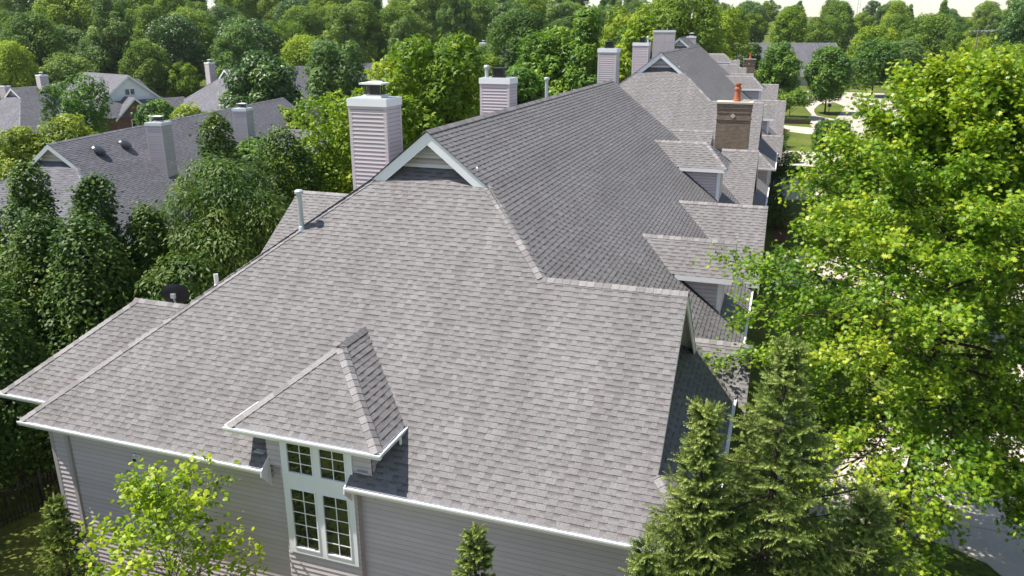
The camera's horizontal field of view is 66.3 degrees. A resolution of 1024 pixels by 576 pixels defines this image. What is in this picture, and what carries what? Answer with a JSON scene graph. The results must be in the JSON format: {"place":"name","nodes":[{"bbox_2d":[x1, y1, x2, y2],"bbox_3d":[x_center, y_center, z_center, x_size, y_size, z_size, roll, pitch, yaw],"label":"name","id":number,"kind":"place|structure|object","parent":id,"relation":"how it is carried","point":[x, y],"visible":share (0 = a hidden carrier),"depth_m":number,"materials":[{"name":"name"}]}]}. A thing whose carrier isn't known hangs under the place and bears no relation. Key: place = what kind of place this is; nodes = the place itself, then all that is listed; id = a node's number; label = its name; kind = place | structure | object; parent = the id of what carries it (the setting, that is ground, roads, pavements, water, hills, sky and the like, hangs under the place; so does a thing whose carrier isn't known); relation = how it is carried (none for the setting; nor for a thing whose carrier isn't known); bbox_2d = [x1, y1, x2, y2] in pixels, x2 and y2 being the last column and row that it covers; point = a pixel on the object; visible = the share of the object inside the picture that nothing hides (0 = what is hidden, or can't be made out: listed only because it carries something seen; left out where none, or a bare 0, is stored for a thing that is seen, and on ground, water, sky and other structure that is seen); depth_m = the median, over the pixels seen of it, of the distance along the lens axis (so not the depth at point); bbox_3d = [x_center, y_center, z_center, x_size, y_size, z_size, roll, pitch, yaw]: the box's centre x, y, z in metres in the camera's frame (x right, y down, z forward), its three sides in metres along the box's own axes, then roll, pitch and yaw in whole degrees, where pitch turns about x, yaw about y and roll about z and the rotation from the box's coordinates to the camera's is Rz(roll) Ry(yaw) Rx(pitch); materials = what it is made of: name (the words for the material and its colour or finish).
{"place":"outdoors","nodes":[
{"label":"outdoors","id":0,"kind":"place"},
{"bbox_2d":[0,13,1023,575],"bbox_3d":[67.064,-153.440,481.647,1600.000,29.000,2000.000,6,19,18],"label":"ground","id":1,"kind":"structure","parent":0,"point":[20,543],"depth_m":29.93,"materials":[{"name":"green plant"}]},
{"bbox_2d":[0,37,40,98],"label":"broadleaf tree","id":2,"kind":"object","parent":1,"relation":"on","point":[11,54],"visible":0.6,"depth_m":146.40,"materials":[{"name":"green plant"}]},
{"bbox_2d":[0,126,45,180],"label":"hedge tree","id":3,"kind":"object","parent":1,"relation":"on","point":[12,149],"visible":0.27,"depth_m":69.36,"materials":[{"name":"green plant"}]},
{"bbox_2d":[0,258,57,476],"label":"hornbeam tree","id":4,"kind":"object","parent":1,"relation":"on","point":[11,294],"visible":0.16,"depth_m":27.18,"materials":[{"name":"green plant"}]},
{"bbox_2d":[0,295,60,497],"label":"hornbeam tree","id":5,"kind":"object","parent":1,"relation":"on","point":[17,445],"visible":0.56,"depth_m":25.12,"materials":[{"name":"green plant"}]},
{"bbox_2d":[0,466,61,525],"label":"metal fence","id":6,"kind":"object","parent":1,"relation":"on","point":[40,486],"visible":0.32,"depth_m":24.60,"materials":[{"name":"black metal"}]},
{"bbox_2d":[0,153,63,361],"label":"hornbeam tree","id":7,"kind":"object","parent":1,"relation":"on","point":[22,201],"visible":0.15,"depth_m":29.16,"materials":[{"name":"green plant"}]},
{"bbox_2d":[0,8,73,84],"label":"broadleaf tree","id":8,"kind":"object","parent":1,"relation":"on","point":[26,32],"visible":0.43,"depth_m":157.20,"materials":[{"name":"green plant"}]},
{"bbox_2d":[0,194,104,449],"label":"hornbeam tree","id":9,"kind":"object","parent":1,"relation":"on","point":[23,242],"visible":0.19,"depth_m":27.77,"materials":[{"name":"green plant"}]},
{"bbox_2d":[16,111,97,162],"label":"hedge tree","id":10,"kind":"object","parent":1,"relation":"on","point":[61,131],"visible":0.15,"depth_m":69.35,"materials":[{"name":"green plant"}]},
{"bbox_2d":[30,0,101,36],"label":"broadleaf tree","id":11,"kind":"object","parent":1,"relation":"on","point":[81,16],"visible":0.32,"depth_m":186.03,"materials":[{"name":"green plant"}]},
{"bbox_2d":[38,49,96,84],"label":"broadleaf tree","id":12,"kind":"object","parent":1,"relation":"on","point":[72,65],"visible":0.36,"depth_m":154.86,"materials":[{"name":"green plant"}]},
{"bbox_2d":[54,23,87,62],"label":"broadleaf tree","id":13,"kind":"object","parent":1,"relation":"on","point":[71,36],"visible":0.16,"depth_m":179.58,"materials":[{"name":"green plant"}]},
{"bbox_2d":[35,70,112,133],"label":"feathery tree","id":14,"kind":"object","parent":1,"relation":"on","point":[78,105],"visible":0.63,"depth_m":94.58,"materials":[{"name":"green plant"}]},
{"bbox_2d":[0,79,167,153],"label":"townhouse","id":15,"kind":"structure","parent":1,"relation":"on","point":[20,106],"depth_m":129.56,"materials":[{"name":"grey concrete"}]},
{"bbox_2d":[32,190,151,362],"bbox_3d":[-14.929,1.183,28.642,5.603,9.624,5.484,6,19,18],"label":"hornbeam tree","id":16,"kind":"object","parent":1,"relation":"on","point":[68,279],"visible":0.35,"depth_m":27.07,"materials":[{"name":"green plant"}]},
{"bbox_2d":[61,168,138,325],"bbox_3d":[-15.734,0.410,30.641,3.818,10.190,3.524,6,19,18],"label":"hornbeam tree","id":17,"kind":"object","parent":1,"relation":"on","point":[90,186],"visible":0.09,"depth_m":28.99,"materials":[{"name":"green plant"}]},
{"bbox_2d":[71,29,129,73],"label":"broadleaf tree","id":18,"kind":"object","parent":1,"relation":"on","point":[82,45],"visible":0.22,"depth_m":168.94,"materials":[{"name":"green plant"}]},
{"bbox_2d":[35,72,184,131],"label":"brick house","id":19,"kind":"structure","parent":1,"relation":"on","point":[126,93],"depth_m":130.25,"materials":[{"name":"grey concrete"}]},
{"bbox_2d":[84,0,136,76],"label":"broadleaf tree","id":20,"kind":"object","parent":1,"relation":"on","point":[115,22],"visible":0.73,"depth_m":164.80,"materials":[{"name":"green plant"}]},
{"bbox_2d":[117,36,175,95],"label":"broadleaf tree","id":21,"kind":"object","parent":1,"relation":"on","point":[142,61],"visible":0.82,"depth_m":162.35,"materials":[{"name":"green plant"}]},
{"bbox_2d":[131,4,168,48],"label":"broadleaf tree","id":22,"kind":"object","parent":1,"relation":"on","point":[144,20],"visible":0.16,"depth_m":184.44,"materials":[{"name":"green plant"}]},
{"bbox_2d":[120,197,182,299],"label":"hornbeam tree","id":23,"kind":"object","parent":1,"relation":"on","point":[145,254],"visible":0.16,"depth_m":29.50,"materials":[{"name":"green plant"}]},
{"bbox_2d":[130,97,175,125],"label":"hedge tree","id":24,"kind":"object","parent":1,"relation":"on","point":[159,106],"visible":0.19,"depth_m":84.61,"materials":[{"name":"green plant"}]},
{"bbox_2d":[0,97,326,284],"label":"townhouse","id":25,"kind":"structure","parent":1,"relation":"on","point":[135,161],"depth_m":59.77,"materials":[{"name":"grey concrete"}]},
{"bbox_2d":[118,242,225,310],"bbox_3d":[-11.925,2.071,29.258,5.857,7.361,5.558,6,19,18],"label":"ash tree","id":26,"kind":"object","parent":1,"relation":"on","point":[199,289],"visible":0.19,"depth_m":28.02,"materials":[{"name":"green plant"}]},
{"bbox_2d":[136,11,209,86],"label":"broadleaf tree","id":27,"kind":"object","parent":1,"relation":"on","point":[188,44],"visible":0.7,"depth_m":172.20,"materials":[{"name":"green plant"}]},
{"bbox_2d":[163,60,202,97],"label":"broadleaf tree","id":28,"kind":"object","parent":1,"relation":"on","point":[188,85],"visible":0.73,"depth_m":163.34,"materials":[{"name":"green plant"}]},
{"bbox_2d":[168,4,217,73],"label":"broadleaf tree","id":29,"kind":"object","parent":1,"relation":"on","point":[203,24],"visible":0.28,"depth_m":186.75,"materials":[{"name":"green plant"}]},
{"bbox_2d":[125,143,293,302],"bbox_3d":[-11.683,-0.677,32.599,7.487,10.494,7.632,6,19,18],"label":"ash tree","id":30,"kind":"object","parent":1,"relation":"on","point":[243,204],"visible":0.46,"depth_m":30.38,"materials":[{"name":"green plant"}]},
{"bbox_2d":[181,108,262,279],"bbox_3d":[-13.233,-2.404,36.690,4.230,11.751,3.959,6,19,18],"label":"hornbeam tree","id":31,"kind":"object","parent":1,"relation":"on","point":[212,149],"visible":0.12,"depth_m":35.05,"materials":[{"name":"green plant"}]},
{"bbox_2d":[208,2,246,26],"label":"broadleaf tree","id":32,"kind":"object","parent":1,"relation":"on","point":[227,11],"visible":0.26,"depth_m":224.71,"materials":[{"name":"green plant"}]},
{"bbox_2d":[213,22,263,78],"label":"broadleaf tree","id":33,"kind":"object","parent":1,"relation":"on","point":[233,44],"visible":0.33,"depth_m":140.62,"materials":[{"name":"green plant"}]},
{"bbox_2d":[217,0,266,22],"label":"broadleaf tree","id":34,"kind":"object","parent":1,"relation":"on","point":[247,8],"visible":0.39,"depth_m":247.38,"materials":[{"name":"green plant"}]},
{"bbox_2d":[206,14,286,73],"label":"broadleaf tree","id":35,"kind":"object","parent":1,"relation":"on","point":[260,37],"visible":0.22,"depth_m":168.58,"materials":[{"name":"green plant"}]},
{"bbox_2d":[234,130,289,172],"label":"broadleaf tree","id":36,"kind":"object","parent":1,"relation":"on","point":[245,148],"visible":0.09,"depth_m":71.77,"materials":[{"name":"green plant"}]},
{"bbox_2d":[217,45,307,113],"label":"zelkova tree","id":37,"kind":"object","parent":1,"relation":"on","point":[262,78],"visible":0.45,"depth_m":97.19,"materials":[{"name":"green plant"}]},
{"bbox_2d":[255,0,288,26],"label":"broadleaf tree","id":38,"kind":"object","parent":1,"relation":"on","point":[269,10],"visible":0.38,"depth_m":244.95,"materials":[{"name":"green plant"}]},
{"bbox_2d":[261,18,311,62],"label":"broadleaf tree","id":39,"kind":"object","parent":1,"relation":"on","point":[292,28],"visible":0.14,"depth_m":176.11,"materials":[{"name":"green plant"}]},
{"bbox_2d":[245,121,328,257],"bbox_3d":[-11.054,-2.575,37.896,5.908,10.881,6.005,6,19,18],"label":"hornbeam tree","id":40,"kind":"object","parent":1,"relation":"on","point":[271,141],"visible":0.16,"depth_m":36.40,"materials":[{"name":"green plant"}]},
{"bbox_2d":[183,59,405,126],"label":"townhouse","id":41,"kind":"structure","parent":1,"relation":"on","point":[205,98],"depth_m":136.36,"materials":[{"name":"grey concrete"}]},
{"bbox_2d":[278,3,325,40],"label":"broadleaf tree","id":42,"kind":"object","parent":1,"relation":"on","point":[309,19],"visible":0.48,"depth_m":214.94,"materials":[{"name":"green plant"}]},
{"bbox_2d":[277,34,329,66],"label":"broadleaf tree","id":43,"kind":"object","parent":1,"relation":"on","point":[299,54],"visible":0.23,"depth_m":163.70,"materials":[{"name":"green plant"}]},
{"bbox_2d":[258,137,352,208],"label":"maple tree","id":44,"kind":"object","parent":1,"relation":"on","point":[338,165],"visible":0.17,"depth_m":38.12,"materials":[{"name":"green plant"}]},
{"bbox_2d":[282,87,364,193],"bbox_3d":[-8.618,-4.167,40.519,5.702,12.168,5.409,-7,19,-19],"label":"maple tree","id":45,"kind":"object","parent":1,"relation":"on","point":[329,129],"visible":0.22,"depth_m":38.46,"materials":[{"name":"green plant"}]},
{"bbox_2d":[299,35,368,121],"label":"broadleaf tree","id":46,"kind":"object","parent":1,"relation":"on","point":[338,75],"visible":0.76,"depth_m":114.66,"materials":[{"name":"green plant"}]},
{"bbox_2d":[320,2,370,62],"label":"broadleaf tree","id":47,"kind":"object","parent":1,"relation":"on","point":[345,19],"visible":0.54,"depth_m":186.66,"materials":[{"name":"green plant"}]},
{"bbox_2d":[333,1,382,62],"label":"broadleaf tree","id":48,"kind":"object","parent":1,"relation":"on","point":[367,15],"visible":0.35,"depth_m":198.25,"materials":[{"name":"green plant"}]},
{"bbox_2d":[0,41,769,575],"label":"townhouse","id":49,"kind":"structure","parent":1,"relation":"on","point":[308,353],"depth_m":19.52,"materials":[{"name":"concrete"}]},
{"bbox_2d":[161,284,189,302],"bbox_3d":[-10.133,0.388,23.880,0.766,1.216,0.659,6,19,18],"label":"satellite dish","id":50,"kind":"object","parent":49,"relation":"attached to","point":[175,293],"visible":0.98,"depth_m":23.58,"materials":[{"name":"metal"}]},
{"bbox_2d":[279,442,359,566],"bbox_3d":[-4.388,4.853,17.865,1.840,3.120,0.070,6,19,18],"label":"window","id":51,"kind":"structure","parent":49,"relation":"in","point":[322,521],"depth_m":17.88,"materials":[{"name":"white glass"}]},
{"bbox_2d":[373,3,423,62],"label":"broadleaf tree","id":52,"kind":"object","parent":1,"relation":"on","point":[388,18],"visible":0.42,"depth_m":199.53,"materials":[{"name":"green plant"}]},
{"bbox_2d":[386,16,413,58],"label":"broadleaf tree","id":53,"kind":"object","parent":1,"relation":"on","point":[399,30],"visible":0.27,"depth_m":181.78,"materials":[{"name":"green plant"}]},
{"bbox_2d":[364,30,491,156],"bbox_3d":[-6.192,-11.162,58.127,9.229,15.154,9.627,14,23,36],"label":"maple tree","id":54,"kind":"object","parent":1,"relation":"on","point":[444,92],"visible":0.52,"depth_m":54.97,"materials":[{"name":"green plant"}]},
{"bbox_2d":[408,0,447,43],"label":"broadleaf tree","id":55,"kind":"object","parent":1,"relation":"on","point":[429,7],"visible":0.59,"depth_m":236.38,"materials":[{"name":"green plant"}]},
{"bbox_2d":[435,0,475,48],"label":"broadleaf tree","id":56,"kind":"object","parent":1,"relation":"on","point":[456,8],"visible":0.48,"depth_m":198.01,"materials":[{"name":"green plant"}]},
{"bbox_2d":[465,0,499,44],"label":"broadleaf tree","id":57,"kind":"object","parent":1,"relation":"on","point":[480,9],"visible":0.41,"depth_m":234.52,"materials":[{"name":"green plant"}]},
{"bbox_2d":[485,0,533,52],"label":"broadleaf tree","id":58,"kind":"object","parent":1,"relation":"on","point":[504,7],"visible":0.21,"depth_m":215.75,"materials":[{"name":"green plant"}]},
{"bbox_2d":[482,4,555,71],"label":"broadleaf tree","id":59,"kind":"object","parent":1,"relation":"on","point":[516,27],"visible":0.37,"depth_m":141.43,"materials":[{"name":"green leaves"},{"name":"bark"}]},
{"bbox_2d":[505,65,555,118],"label":"broadleaf tree","id":60,"kind":"object","parent":1,"relation":"on","point":[530,87],"visible":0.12,"depth_m":66.17,"materials":[{"name":"green plant"}]},
{"bbox_2d":[509,25,576,95],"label":"broadleaf tree","id":61,"kind":"object","parent":1,"relation":"on","point":[547,53],"visible":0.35,"depth_m":77.00,"materials":[{"name":"green plant"}]},
{"bbox_2d":[540,3,575,27],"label":"broadleaf tree","id":62,"kind":"object","parent":1,"relation":"on","point":[563,8],"visible":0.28,"depth_m":221.91,"materials":[{"name":"green plant"}]},
{"bbox_2d":[562,2,606,91],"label":"pointed tree","id":63,"kind":"object","parent":1,"relation":"on","point":[583,57],"visible":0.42,"depth_m":74.24,"materials":[{"name":"green plant"}]},
{"bbox_2d":[615,14,662,60],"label":"broadleaf tree","id":64,"kind":"object","parent":1,"relation":"on","point":[631,34],"visible":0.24,"depth_m":111.59,"materials":[{"name":"green plant"}]},
{"bbox_2d":[598,1,686,47],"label":"broadleaf tree","id":65,"kind":"object","parent":1,"relation":"on","point":[616,25],"visible":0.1,"depth_m":143.75,"materials":[{"name":"green plant"}]},
{"bbox_2d":[618,532,672,575],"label":"spruce tree","id":66,"kind":"object","parent":1,"relation":"on","point":[647,563],"visible":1,"depth_m":11.59,"materials":[{"name":"green plant"}]},
{"bbox_2d":[537,36,785,202],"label":"townhouse","id":67,"kind":"structure","parent":1,"relation":"on","point":[686,88],"depth_m":56.76,"materials":[{"name":"paint"}]},
{"bbox_2d":[645,0,728,53],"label":"broadleaf tree","id":68,"kind":"object","parent":1,"relation":"on","point":[678,18],"visible":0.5,"depth_m":131.73,"materials":[{"name":"green plant"}]},
{"bbox_2d":[628,27,746,74],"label":"townhouse","id":69,"kind":"structure","parent":1,"relation":"on","point":[663,40],"depth_m":97.77,"materials":[{"name":"paint"}]},
{"bbox_2d":[686,4,752,59],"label":"broadleaf tree","id":70,"kind":"object","parent":1,"relation":"on","point":[733,36],"visible":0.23,"depth_m":159.11,"materials":[{"name":"green plant"}]},
{"bbox_2d":[746,12,769,42],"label":"broadleaf tree","id":71,"kind":"object","parent":1,"relation":"on","point":[756,26],"visible":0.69,"depth_m":310.18,"materials":[{"name":"green plant"}]},
{"bbox_2d":[754,40,804,111],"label":"broadleaf tree","id":72,"kind":"object","parent":1,"relation":"on","point":[773,70],"visible":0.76,"depth_m":132.28,"materials":[{"name":"green plant"}]},
{"bbox_2d":[767,194,796,227],"bbox_3d":[20.181,-5.929,60.312,3.180,2.626,2.916,-16,24,-39],"label":"shrub","id":73,"kind":"object","parent":1,"relation":"on","point":[771,205],"visible":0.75,"depth_m":59.77,"materials":[{"name":"green plant"}]},
{"bbox_2d":[768,4,808,42],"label":"broadleaf tree","id":74,"kind":"object","parent":1,"relation":"on","point":[790,32],"visible":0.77,"depth_m":237.42,"materials":[{"name":"green plant"}]},
{"bbox_2d":[732,43,855,84],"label":"long house","id":75,"kind":"structure","parent":1,"relation":"on","point":[804,50],"depth_m":218.36,"materials":[{"name":"grey concrete"}]},
{"bbox_2d":[778,87,816,115],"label":"ornamental tree","id":76,"kind":"object","parent":1,"relation":"on","point":[800,99],"visible":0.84,"depth_m":130.84,"materials":[{"name":"green plant"}]},
{"bbox_2d":[784,101,833,133],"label":"footpath","id":77,"kind":"structure","parent":1,"relation":"on","point":[814,117],"depth_m":128.78,"materials":[{"name":"concrete"}]},
{"bbox_2d":[801,16,846,47],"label":"broadleaf tree","id":78,"kind":"object","parent":1,"relation":"on","point":[822,34],"visible":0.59,"depth_m":246.63,"materials":[{"name":"green plant"}]},
{"bbox_2d":[801,43,855,113],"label":"street tree","id":79,"kind":"object","parent":1,"relation":"on","point":[833,66],"visible":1,"depth_m":138.88,"materials":[{"name":"green plant"}]},
{"bbox_2d":[807,117,853,160],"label":"crabapple tree","id":80,"kind":"object","parent":1,"relation":"on","point":[818,130],"visible":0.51,"depth_m":85.42,"materials":[{"name":"green plant"}]},
{"bbox_2d":[822,0,858,52],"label":"broadleaf tree","id":81,"kind":"object","parent":1,"relation":"on","point":[843,14],"visible":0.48,"depth_m":267.48,"materials":[{"name":"green plant"}]},
{"bbox_2d":[692,36,1023,575],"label":"oak tree","id":82,"kind":"object","parent":1,"relation":"on","point":[958,113],"visible":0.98,"depth_m":17.81,"materials":[{"name":"green plant"}]},
{"bbox_2d":[804,478,923,575],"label":"spruce tree","id":83,"kind":"object","parent":1,"relation":"on","point":[871,535],"visible":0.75,"depth_m":12.84,"materials":[{"name":"green plant"}]},
{"bbox_2d":[846,22,904,63],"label":"street tree","id":84,"kind":"object","parent":1,"relation":"on","point":[882,32],"visible":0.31,"depth_m":213.87,"materials":[{"name":"green plant"}]},
{"bbox_2d":[850,37,911,94],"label":"street tree","id":85,"kind":"object","parent":1,"relation":"on","point":[871,63],"visible":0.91,"depth_m":173.79,"materials":[{"name":"green plant"}]},
{"bbox_2d":[882,13,916,38],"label":"broadleaf tree","id":86,"kind":"object","parent":1,"relation":"on","point":[900,24],"visible":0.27,"depth_m":233.10,"materials":[{"name":"green plant"}]},
{"bbox_2d":[884,37,930,79],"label":"broadleaf tree","id":87,"kind":"object","parent":1,"relation":"on","point":[913,51],"visible":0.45,"depth_m":193.66,"materials":[{"name":"green plant"}]},
{"bbox_2d":[900,11,958,68],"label":"broadleaf tree","id":88,"kind":"object","parent":1,"relation":"on","point":[926,35],"visible":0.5,"depth_m":211.02,"materials":[{"name":"green plant"}]},
{"bbox_2d":[939,21,986,61],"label":"broadleaf tree","id":89,"kind":"object","parent":1,"relation":"on","point":[955,34],"visible":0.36,"depth_m":194.93,"materials":[{"name":"green plant"}]},
{"bbox_2d":[950,35,1001,63],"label":"broadleaf tree","id":90,"kind":"object","parent":1,"relation":"on","point":[982,42],"visible":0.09,"depth_m":149.95,"materials":[{"name":"green plant"}]},
{"bbox_2d":[971,0,1001,37],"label":"broadleaf tree","id":91,"kind":"object","parent":1,"relation":"on","point":[982,12],"visible":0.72,"depth_m":367.64,"materials":[{"name":"green plant"}]},
{"bbox_2d":[989,0,1023,47],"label":"broadleaf tree","id":92,"kind":"object","parent":1,"relation":"on","point":[1006,33],"visible":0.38,"depth_m":137.59,"materials":[{"name":"green plant"}]},
{"bbox_2d":[5,0,1019,17],"label":"sky","id":93,"kind":"structure","parent":0,"point":[965,8],"materials":[{"name":"white"}]},
{"bbox_2d":[777,253,938,298],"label":"driveway","id":94,"kind":"structure","parent":0,"point":[824,273],"depth_m":49.00,"materials":[{"name":"concrete"}]},
{"bbox_2d":[777,412,1023,575],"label":"driveway","id":95,"kind":"structure","parent":0,"point":[990,547],"depth_m":23.85,"materials":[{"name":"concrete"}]},
{"bbox_2d":[798,91,1023,382],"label":"street","id":96,"kind":"structure","parent":0,"point":[844,101],"depth_m":144.48,"materials":[{"name":"concrete"}]},
{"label":"mulch bed","id":97,"kind":"structure","parent":0,"visible":0},
{"bbox_2d":[32,493,106,575],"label":"spruce tree","id":98,"kind":"object","parent":97,"relation":"on","point":[54,540],"visible":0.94,"depth_m":18.58,"materials":[{"name":"green plant"}]},
{"bbox_2d":[70,450,268,575],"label":"redbud tree","id":99,"kind":"object","parent":97,"relation":"on","point":[142,494],"visible":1,"depth_m":16.71,"materials":[{"name":"green plant"}]},
{"bbox_2d":[451,521,496,575],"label":"spruce tree","id":100,"kind":"object","parent":97,"relation":"on","point":[474,536],"visible":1,"depth_m":13.46,"materials":[{"name":"green plant"}]},
{"bbox_2d":[641,395,757,575],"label":"spruce tree","id":101,"kind":"object","parent":97,"relation":"on","point":[695,502],"visible":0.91,"depth_m":11.95,"materials":[{"name":"green plant"}]},
{"bbox_2d":[661,331,877,575],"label":"spruce tree","id":102,"kind":"object","parent":97,"relation":"on","point":[799,547],"visible":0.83,"depth_m":12.15,"materials":[{"name":"green plant"}]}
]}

